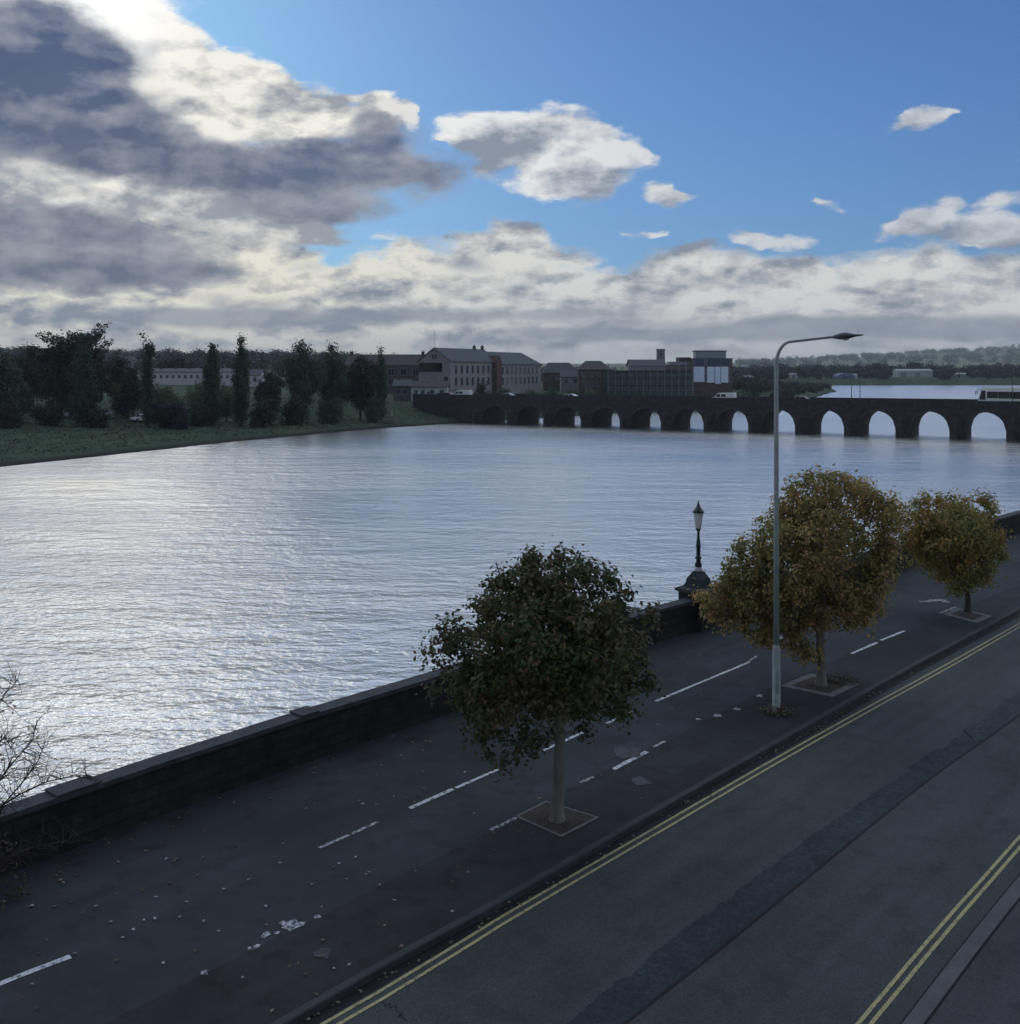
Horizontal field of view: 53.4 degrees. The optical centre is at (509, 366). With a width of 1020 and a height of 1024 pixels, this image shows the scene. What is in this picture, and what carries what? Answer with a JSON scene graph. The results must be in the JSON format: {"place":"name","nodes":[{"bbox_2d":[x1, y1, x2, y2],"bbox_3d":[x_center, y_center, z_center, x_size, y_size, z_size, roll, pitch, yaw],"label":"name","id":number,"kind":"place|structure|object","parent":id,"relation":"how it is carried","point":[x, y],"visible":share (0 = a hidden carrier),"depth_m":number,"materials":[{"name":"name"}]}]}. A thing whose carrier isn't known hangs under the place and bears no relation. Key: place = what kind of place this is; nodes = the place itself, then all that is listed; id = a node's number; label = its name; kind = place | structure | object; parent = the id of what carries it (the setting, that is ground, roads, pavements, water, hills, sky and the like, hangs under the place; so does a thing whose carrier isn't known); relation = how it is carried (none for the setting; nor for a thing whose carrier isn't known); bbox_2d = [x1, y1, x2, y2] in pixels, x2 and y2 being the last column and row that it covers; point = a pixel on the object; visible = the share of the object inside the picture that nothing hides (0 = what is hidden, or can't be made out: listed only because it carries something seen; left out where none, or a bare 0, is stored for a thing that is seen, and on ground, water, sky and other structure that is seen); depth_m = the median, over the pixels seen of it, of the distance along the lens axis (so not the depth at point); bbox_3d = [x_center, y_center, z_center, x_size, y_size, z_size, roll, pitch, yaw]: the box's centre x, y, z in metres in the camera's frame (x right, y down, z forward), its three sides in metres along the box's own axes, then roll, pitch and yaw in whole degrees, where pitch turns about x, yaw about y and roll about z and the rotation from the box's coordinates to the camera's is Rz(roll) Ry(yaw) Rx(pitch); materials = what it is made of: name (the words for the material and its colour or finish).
{"place":"outdoors","nodes":[
{"label":"outdoors","id":0,"kind":"place"},
{"bbox_2d":[0,385,1019,804],"bbox_3d":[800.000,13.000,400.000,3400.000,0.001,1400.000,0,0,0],"label":"water","id":1,"kind":"structure","parent":0,"point":[152,603],"depth_m":76.78,"materials":[{"name":"white liquid"}]},
{"bbox_2d":[0,533,1019,1023],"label":"promenade pavement","id":2,"kind":"structure","parent":0,"point":[226,887],"depth_m":19.94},
{"bbox_2d":[0,661,102,908],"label":"shrub","id":3,"kind":"object","parent":2,"relation":"on","point":[21,850],"visible":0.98,"depth_m":17.63,"materials":[{"name":"plant"}]},
{"bbox_2d":[0,630,904,985],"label":"white road marking","id":4,"kind":"object","parent":2,"relation":"on","point":[32,970],"visible":0.91,"depth_m":22.87,"materials":[{"name":"paint"}]},
{"bbox_2d":[0,564,1006,1019],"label":"fallen leaves","id":5,"kind":"object","parent":2,"relation":"on","point":[416,870],"visible":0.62,"depth_m":18.36,"materials":[{"name":"brown plant"}]},
{"bbox_2d":[0,510,1019,876],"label":"river wall","id":6,"kind":"structure","parent":2,"relation":"on","point":[140,792],"depth_m":22.28,"materials":[{"name":"stone"}]},
{"bbox_2d":[515,801,598,837],"bbox_3d":[0.947,9.290,20.903,1.324,0.121,1.203,0,0,43],"label":"tree pit","id":7,"kind":"object","parent":2,"relation":"on","point":[538,815],"visible":0.87,"depth_m":20.77,"materials":[{"name":"soil"}]},
{"bbox_2d":[200,599,955,974],"bbox_3d":[5.758,9.289,28.501,2.428,0.005,33.334,0,0,43],"label":"road marking worn","id":8,"kind":"object","parent":2,"relation":"on","point":[292,925],"visible":1,"depth_m":20.01,"materials":[{"name":"white paint"}]},
{"bbox_2d":[675,585,717,631],"bbox_3d":[6.730,8.580,36.198,1.200,1.480,1.200,0,0,-43],"label":"lamp pedestal","id":9,"kind":"object","parent":2,"relation":"on","point":[684,592],"visible":0.34,"depth_m":35.69,"materials":[{"name":"stone"}]},
{"bbox_2d":[684,500,712,588],"bbox_3d":[6.730,6.300,36.198,0.760,3.080,0.760,0,0,-43],"label":"lamp post","id":10,"kind":"object","parent":9,"relation":"on","point":[701,580],"visible":1,"depth_m":36.09,"materials":[{"name":"black metal"}]},
{"bbox_2d":[780,673,859,696],"bbox_3d":[9.046,9.288,29.573,1.796,0.123,1.545,0,0,-44],"label":"tree pit","id":11,"kind":"object","parent":2,"relation":"on","point":[805,683],"visible":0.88,"depth_m":29.39,"materials":[{"name":"soil"}]},
{"bbox_2d":[943,608,992,622],"bbox_3d":[17.090,9.290,37.914,1.428,0.121,1.903,0,0,-29],"label":"tree pit","id":12,"kind":"object","parent":2,"relation":"on","point":[973,616],"visible":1,"depth_m":37.81,"materials":[{"name":"soil"}]},
{"bbox_2d":[0,348,1019,466],"bbox_3d":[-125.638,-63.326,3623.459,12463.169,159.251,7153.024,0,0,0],"label":"ground","id":13,"kind":"structure","parent":0,"point":[141,446],"depth_m":203.61,"materials":[{"name":"plant"}]},
{"bbox_2d":[0,398,26,428],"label":"bush","id":14,"kind":"object","parent":13,"relation":"on","point":[8,415],"visible":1,"depth_m":176.63,"materials":[{"name":"green plant"}]},
{"bbox_2d":[0,350,41,414],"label":"broad tree","id":15,"kind":"object","parent":13,"relation":"on","point":[13,385],"visible":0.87,"depth_m":183.23,"materials":[{"name":"green plant"}]},
{"bbox_2d":[12,341,52,408],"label":"broad tree","id":16,"kind":"object","parent":13,"relation":"on","point":[25,361],"visible":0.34,"depth_m":209.69,"materials":[{"name":"green plant"}]},
{"bbox_2d":[27,399,66,425],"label":"bush","id":17,"kind":"object","parent":13,"relation":"on","point":[49,415],"visible":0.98,"depth_m":185.09,"materials":[{"name":"green plant"}]},
{"bbox_2d":[28,322,113,416],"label":"broad tree","id":18,"kind":"object","parent":13,"relation":"on","point":[57,359],"visible":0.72,"depth_m":200.98,"materials":[{"name":"green plant"}]},
{"bbox_2d":[66,332,99,426],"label":"poplar tree","id":19,"kind":"object","parent":13,"relation":"on","point":[83,380],"visible":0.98,"depth_m":186.96,"materials":[{"name":"green plant"}]},
{"bbox_2d":[83,399,110,427],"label":"bush","id":20,"kind":"object","parent":13,"relation":"on","point":[96,417],"visible":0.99,"depth_m":186.16,"materials":[{"name":"green plant"}]},
{"bbox_2d":[103,355,140,399],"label":"broad tree","id":21,"kind":"object","parent":13,"relation":"on","point":[118,366],"visible":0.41,"depth_m":220.51,"materials":[{"name":"green plant"}]},
{"bbox_2d":[108,382,135,417],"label":"bush","id":22,"kind":"object","parent":13,"relation":"on","point":[115,389],"visible":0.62,"depth_m":206.16,"materials":[{"name":"green plant"}]},
{"bbox_2d":[114,365,144,416],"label":"bushy tree","id":23,"kind":"object","parent":13,"relation":"on","point":[130,398],"visible":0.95,"depth_m":204.07,"materials":[{"name":"green plant"}]},
{"bbox_2d":[125,357,137,367],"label":"house","id":24,"kind":"structure","parent":13,"relation":"on","point":[133,359],"depth_m":621.11,"materials":[{"name":"stone"}]},
{"bbox_2d":[130,414,144,421],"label":"car","id":25,"kind":"object","parent":13,"relation":"on","point":[137,418],"visible":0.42,"depth_m":200.79,"materials":[{"name":"white metal"}]},
{"bbox_2d":[137,330,158,426],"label":"slim tree","id":26,"kind":"object","parent":13,"relation":"on","point":[147,388],"visible":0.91,"depth_m":193.47,"materials":[{"name":"green plant"}]},
{"bbox_2d":[147,399,173,428],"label":"bush","id":27,"kind":"object","parent":13,"relation":"on","point":[160,417],"visible":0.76,"depth_m":190.85,"materials":[{"name":"green plant"}]},
{"bbox_2d":[152,382,185,409],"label":"bush","id":28,"kind":"object","parent":13,"relation":"on","point":[166,395],"visible":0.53,"depth_m":205.58,"materials":[{"name":"green plant"}]},
{"bbox_2d":[156,351,196,367],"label":"copper tree","id":29,"kind":"object","parent":13,"relation":"on","point":[175,360],"visible":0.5,"depth_m":350.02,"materials":[{"name":"brown plant"}]},
{"bbox_2d":[164,400,192,429],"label":"bush","id":30,"kind":"object","parent":13,"relation":"on","point":[179,415],"visible":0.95,"depth_m":189.33,"materials":[{"name":"green plant"}]},
{"bbox_2d":[151,365,234,385],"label":"terrace","id":31,"kind":"structure","parent":13,"relation":"on","point":[175,375],"depth_m":335.00,"materials":[{"name":"stone"}]},
{"bbox_2d":[180,378,206,417],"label":"bush","id":32,"kind":"object","parent":13,"relation":"on","point":[193,401],"visible":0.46,"depth_m":207.43,"materials":[{"name":"green plant"}]},
{"bbox_2d":[0,344,394,376],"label":"wood","id":33,"kind":"object","parent":13,"relation":"on","point":[256,357],"visible":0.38,"depth_m":661.11,"materials":[{"name":"plant"}]},
{"bbox_2d":[188,399,221,426],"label":"bush","id":34,"kind":"object","parent":13,"relation":"on","point":[201,414],"visible":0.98,"depth_m":195.34,"materials":[{"name":"green plant"}]},
{"bbox_2d":[199,342,223,425],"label":"poplar tree","id":35,"kind":"object","parent":13,"relation":"on","point":[211,379],"visible":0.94,"depth_m":197.29,"materials":[{"name":"green plant"}]},
{"bbox_2d":[0,396,451,459],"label":"bank grass","id":36,"kind":"structure","parent":13,"relation":"on","point":[125,424],"depth_m":180.81,"materials":[{"name":"plant"}]},
{"bbox_2d":[216,382,236,422],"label":"bush","id":37,"kind":"object","parent":13,"relation":"on","point":[226,398],"visible":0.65,"depth_m":208.62,"materials":[{"name":"green plant"}]},
{"bbox_2d":[228,332,256,425],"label":"poplar tree","id":38,"kind":"object","parent":13,"relation":"on","point":[239,378],"visible":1,"depth_m":200.24,"materials":[{"name":"green plant"}]},
{"bbox_2d":[249,369,264,386],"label":"house","id":39,"kind":"structure","parent":13,"relation":"on","point":[255,374],"depth_m":330.07,"materials":[{"name":"stone"}]},
{"bbox_2d":[248,394,280,427],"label":"bush","id":40,"kind":"object","parent":13,"relation":"on","point":[261,413],"visible":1,"depth_m":198.18,"materials":[{"name":"green plant"}]},
{"bbox_2d":[250,369,286,424],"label":"bushy tree","id":41,"kind":"object","parent":13,"relation":"on","point":[270,385],"visible":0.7,"depth_m":205.83,"materials":[{"name":"green plant"}]},
{"bbox_2d":[277,395,312,425],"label":"bush","id":42,"kind":"object","parent":13,"relation":"on","point":[295,413],"visible":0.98,"depth_m":206.38,"materials":[{"name":"green plant"}]},
{"bbox_2d":[277,338,328,420],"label":"broad tree","id":43,"kind":"object","parent":13,"relation":"on","point":[306,377],"visible":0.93,"depth_m":212.37,"materials":[{"name":"green plant"}]},
{"bbox_2d":[315,392,346,423],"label":"bush","id":44,"kind":"object","parent":13,"relation":"on","point":[332,408],"visible":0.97,"depth_m":215.53,"materials":[{"name":"green plant"}]},
{"bbox_2d":[317,340,355,406],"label":"broad tree","id":45,"kind":"object","parent":13,"relation":"on","point":[338,382],"visible":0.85,"depth_m":219.62,"materials":[{"name":"green plant"}]},
{"bbox_2d":[344,354,379,419],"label":"broad tree","id":46,"kind":"object","parent":13,"relation":"on","point":[362,374],"visible":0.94,"depth_m":223.29,"materials":[{"name":"green plant"}]},
{"bbox_2d":[363,397,385,422],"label":"bush","id":47,"kind":"object","parent":13,"relation":"on","point":[373,407],"visible":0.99,"depth_m":221.25,"materials":[{"name":"green plant"}]},
{"bbox_2d":[374,343,392,419],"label":"poplar tree","id":48,"kind":"object","parent":13,"relation":"on","point":[382,379],"visible":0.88,"depth_m":225.47,"materials":[{"name":"green plant"}]},
{"bbox_2d":[346,350,424,392],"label":"warehouse wing","id":49,"kind":"structure","parent":13,"relation":"on","point":[402,366],"depth_m":290.00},
{"bbox_2d":[392,379,412,400],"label":"cottage","id":50,"kind":"structure","parent":13,"relation":"on","point":[401,389],"depth_m":254.00,"materials":[{"name":"stone"}]},
{"bbox_2d":[410,381,449,400],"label":"cottage","id":51,"kind":"structure","parent":13,"relation":"on","point":[426,387],"depth_m":252.00,"materials":[{"name":"white tile"}]},
{"bbox_2d":[417,345,542,393],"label":"warehouse","id":52,"kind":"structure","parent":13,"relation":"on","point":[467,369],"depth_m":280.90,"materials":[{"name":"stone"}]},
{"bbox_2d":[472,379,490,393],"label":"bushy tree","id":53,"kind":"object","parent":13,"relation":"on","point":[481,390],"visible":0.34,"depth_m":251.31,"materials":[{"name":"green plant"}]},
{"bbox_2d":[545,385,558,393],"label":"bush","id":54,"kind":"object","parent":13,"relation":"on","point":[550,390],"visible":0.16,"depth_m":274.40,"materials":[{"name":"green plant"}]},
{"bbox_2d":[542,363,575,390],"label":"house","id":55,"kind":"structure","parent":13,"relation":"on","point":[550,372],"depth_m":335.00,"materials":[{"name":"brown brick"}]},
{"bbox_2d":[559,370,576,391],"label":"house","id":56,"kind":"structure","parent":13,"relation":"on","point":[568,378],"depth_m":325.00,"materials":[{"name":"stone"}]},
{"bbox_2d":[583,386,595,394],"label":"bush","id":57,"kind":"object","parent":13,"relation":"on","point":[587,391],"visible":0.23,"depth_m":284.79,"materials":[{"name":"green plant"}]},
{"bbox_2d":[576,361,610,394],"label":"apartment building","id":58,"kind":"structure","parent":13,"relation":"on","point":[592,374],"depth_m":305.00,"materials":[{"name":"brick"}]},
{"bbox_2d":[541,361,741,381],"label":"wood","id":59,"kind":"object","parent":13,"relation":"on","point":[542,368],"visible":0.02,"depth_m":641.78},
{"bbox_2d":[606,360,691,395],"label":"building site","id":60,"kind":"object","parent":13,"relation":"on","point":[650,376],"visible":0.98,"depth_m":302.00,"materials":[{"name":"stone"}]},
{"bbox_2d":[607,363,693,395],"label":"scaffolding","id":61,"kind":"object","parent":60,"relation":"attached to","point":[657,382],"visible":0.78,"depth_m":300.55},
{"bbox_2d":[667,357,691,369],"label":"apartment building","id":62,"kind":"structure","parent":13,"relation":"on","point":[682,360],"depth_m":323.80,"materials":[{"name":"brown brick"}]},
{"bbox_2d":[691,350,732,395],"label":"apartment building","id":63,"kind":"structure","parent":13,"relation":"on","point":[713,373],"depth_m":317.58,"materials":[{"name":"brick"}]},
{"bbox_2d":[412,393,1019,440],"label":"stone bridge","id":64,"kind":"structure","parent":13,"relation":"on","point":[855,415],"depth_m":207.00,"materials":[{"name":"stone"}]},
{"bbox_2d":[454,390,472,394],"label":"van","id":65,"kind":"object","parent":64,"relation":"on","point":[463,392],"visible":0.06,"depth_m":238.91,"materials":[{"name":"white metal"}]},
{"bbox_2d":[712,393,736,397],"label":"van","id":66,"kind":"object","parent":64,"relation":"on","point":[725,395],"visible":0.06,"depth_m":206.96,"materials":[{"name":"white metal"}]},
{"bbox_2d":[733,388,751,396],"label":"bush","id":67,"kind":"object","parent":13,"relation":"on","point":[744,395],"visible":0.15,"depth_m":299.86,"materials":[{"name":"green plant"}]},
{"bbox_2d":[744,374,761,396],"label":"bushy tree","id":68,"kind":"object","parent":13,"relation":"on","point":[754,393],"visible":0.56,"depth_m":329.05,"materials":[{"name":"green plant"}]},
{"bbox_2d":[733,374,833,396],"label":"scrub","id":69,"kind":"object","parent":13,"relation":"on","point":[790,389],"visible":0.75,"depth_m":419.89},
{"bbox_2d":[811,362,823,377],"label":"tree","id":70,"kind":"object","parent":13,"relation":"on","point":[816,367],"visible":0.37,"depth_m":778.35,"materials":[{"name":"green plant"}]},
{"bbox_2d":[832,373,854,378],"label":"boathouse","id":71,"kind":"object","parent":13,"relation":"on","point":[843,376],"visible":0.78,"depth_m":745.00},
{"bbox_2d":[860,360,885,377],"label":"tree","id":72,"kind":"object","parent":13,"relation":"on","point":[875,366],"visible":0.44,"depth_m":768.01,"materials":[{"name":"green plant"}]},
{"bbox_2d":[733,359,1019,379],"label":"wood","id":73,"kind":"object","parent":13,"relation":"on","point":[943,372],"visible":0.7,"depth_m":759.18,"materials":[{"name":"plant"}]},
{"bbox_2d":[733,344,1019,366],"bbox_3d":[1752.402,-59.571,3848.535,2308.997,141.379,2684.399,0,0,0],"label":"wood","id":74,"kind":"object","parent":13,"relation":"on","point":[847,357],"visible":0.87,"depth_m":3202.88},
{"bbox_2d":[893,369,932,376],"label":"shed","id":75,"kind":"structure","parent":13,"relation":"on","point":[913,372],"depth_m":800.00,"materials":[{"name":"grey metal"}]},
{"bbox_2d":[902,360,923,368],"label":"tree","id":76,"kind":"object","parent":13,"relation":"on","point":[909,365],"visible":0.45,"depth_m":838.62,"materials":[{"name":"green plant"}]},
{"bbox_2d":[975,361,992,377],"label":"tree","id":77,"kind":"object","parent":13,"relation":"on","point":[982,367],"visible":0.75,"depth_m":777.01,"materials":[{"name":"green plant"}]},
{"bbox_2d":[0,0,1019,363],"label":"sky","id":78,"kind":"structure","parent":0,"point":[546,181],"materials":[{"name":"blue"}]},
{"bbox_2d":[104,585,1019,1023],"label":"kerbside pavement","id":79,"kind":"structure","parent":0,"point":[360,937],"depth_m":18.70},
{"bbox_2d":[313,746,652,958],"bbox_3d":[0.495,9.288,20.030,1.701,0.001,10.724,0,0,33],"label":"pavement patch","id":80,"kind":"object","parent":79,"relation":"on","point":[622,752],"visible":1,"depth_m":24.09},
{"bbox_2d":[411,535,665,822],"bbox_3d":[0.860,6.442,20.667,4.660,5.915,4.840,0,0,-41],"label":"street tree","id":81,"kind":"object","parent":79,"relation":"on","point":[561,672],"visible":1,"depth_m":20.11,"materials":[{"name":"green plant"}]},
{"bbox_2d":[576,744,709,773],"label":"pavement repair","id":82,"kind":"structure","parent":79,"relation":"on","point":[678,759],"depth_m":24.05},
{"bbox_2d":[757,700,793,716],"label":"weeds","id":83,"kind":"object","parent":79,"relation":"on","point":[783,712],"visible":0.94,"depth_m":27.09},
{"bbox_2d":[687,461,914,686],"bbox_3d":[8.571,6.066,29.655,5.621,6.668,4.873,0,0,-36],"label":"street tree","id":84,"kind":"object","parent":79,"relation":"on","point":[809,581],"visible":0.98,"depth_m":29.01,"materials":[{"name":"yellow plant"}]},
{"bbox_2d":[772,332,862,712],"bbox_3d":[8.007,4.207,26.503,2.540,10.186,0.268,0,0,42],"label":"street lamp","id":85,"kind":"object","parent":79,"relation":"on","point":[845,336],"visible":0.97,"depth_m":27.21,"materials":[{"name":"metal"}]},
{"bbox_2d":[776,671,778,692],"bbox_3d":[7.169,8.450,27.162,0.090,0.600,0.013,0,0,0],"label":"access door","id":86,"kind":"structure","parent":85,"relation":"in","point":[777,672],"depth_m":27.15,"materials":[{"name":"metal"}]},
{"bbox_2d":[814,671,859,685],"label":"weeds","id":87,"kind":"object","parent":79,"relation":"on","point":[838,677],"visible":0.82,"depth_m":29.77,"materials":[{"name":"green plant"}]},
{"bbox_2d":[892,485,1014,612],"bbox_3d":[16.932,6.924,38.446,4.821,4.953,3.948,0,0,-31],"label":"street tree","id":88,"kind":"object","parent":79,"relation":"on","point":[951,550],"visible":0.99,"depth_m":37.80,"materials":[{"name":"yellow plant"}]},
{"bbox_2d":[656,349,664,359],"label":"church tower","id":89,"kind":"structure","parent":0,"point":[660,354],"depth_m":797.07,"materials":[{"name":"grey stone"}]},
{"bbox_2d":[319,617,1019,1023],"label":"road","id":90,"kind":"structure","parent":0,"point":[843,935],"depth_m":18.09,"materials":[{"name":"asphalt"}]},
{"bbox_2d":[270,606,1019,1023],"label":"kerb","id":91,"kind":"structure","parent":90,"relation":"on","point":[390,962],"depth_m":19.08,"materials":[{"name":"stone"}]},
{"bbox_2d":[298,612,1019,1023],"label":"road gutter","id":92,"kind":"object","parent":90,"relation":"on","point":[400,970],"visible":1,"depth_m":19.69,"materials":[{"name":"concrete"}]},
{"bbox_2d":[320,623,1019,1023],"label":"yellow road marking","id":93,"kind":"object","parent":90,"relation":"on","point":[926,955],"visible":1,"depth_m":17.77,"materials":[{"name":"paint"}]},
{"bbox_2d":[567,693,1019,1023],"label":"road trench patch","id":94,"kind":"object","parent":90,"relation":"on","point":[679,955],"visible":1,"depth_m":18.15,"materials":[{"name":"asphalt"}]},
{"bbox_2d":[622,714,1019,1023],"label":"road seam","id":95,"kind":"object","parent":90,"relation":"on","point":[747,925],"visible":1,"depth_m":18.14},
{"bbox_2d":[899,873,1019,1023],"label":"road gutter","id":96,"kind":"object","parent":90,"relation":"on","point":[932,982],"visible":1,"depth_m":16.24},
{"bbox_2d":[902,875,1019,1023],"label":"kerb","id":97,"kind":"structure","parent":90,"relation":"on","point":[921,1012],"depth_m":16.03,"materials":[{"name":"concrete"}]},
{"bbox_2d":[928,901,1019,1023],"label":"footway pavement","id":98,"kind":"structure","parent":0,"point":[986,990],"depth_m":15.28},
{"bbox_2d":[924,898,1019,1023],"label":"footway joint","id":99,"kind":"object","parent":98,"relation":"on","point":[967,967],"visible":1,"depth_m":15.89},
{"bbox_2d":[975,387,1019,400],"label":"coach","id":100,"kind":"object","parent":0,"point":[995,394],"visible":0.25,"depth_m":181.81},
{"bbox_2d":[980,391,985,399],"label":"cab window","id":101,"kind":"structure","parent":100,"relation":"in","point":[983,393],"depth_m":183.08,"materials":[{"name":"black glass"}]},
{"bbox_2d":[987,392,997,397],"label":"side window","id":102,"kind":"structure","parent":100,"relation":"in","point":[989,394],"depth_m":182.32,"materials":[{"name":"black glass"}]},
{"bbox_2d":[998,392,1008,398],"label":"side window","id":103,"kind":"structure","parent":100,"relation":"in","point":[1005,395],"depth_m":181.43,"materials":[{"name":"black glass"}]},
{"bbox_2d":[1009,392,1019,398],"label":"side window","id":104,"kind":"structure","parent":100,"relation":"in","point":[1016,395],"depth_m":180.53,"materials":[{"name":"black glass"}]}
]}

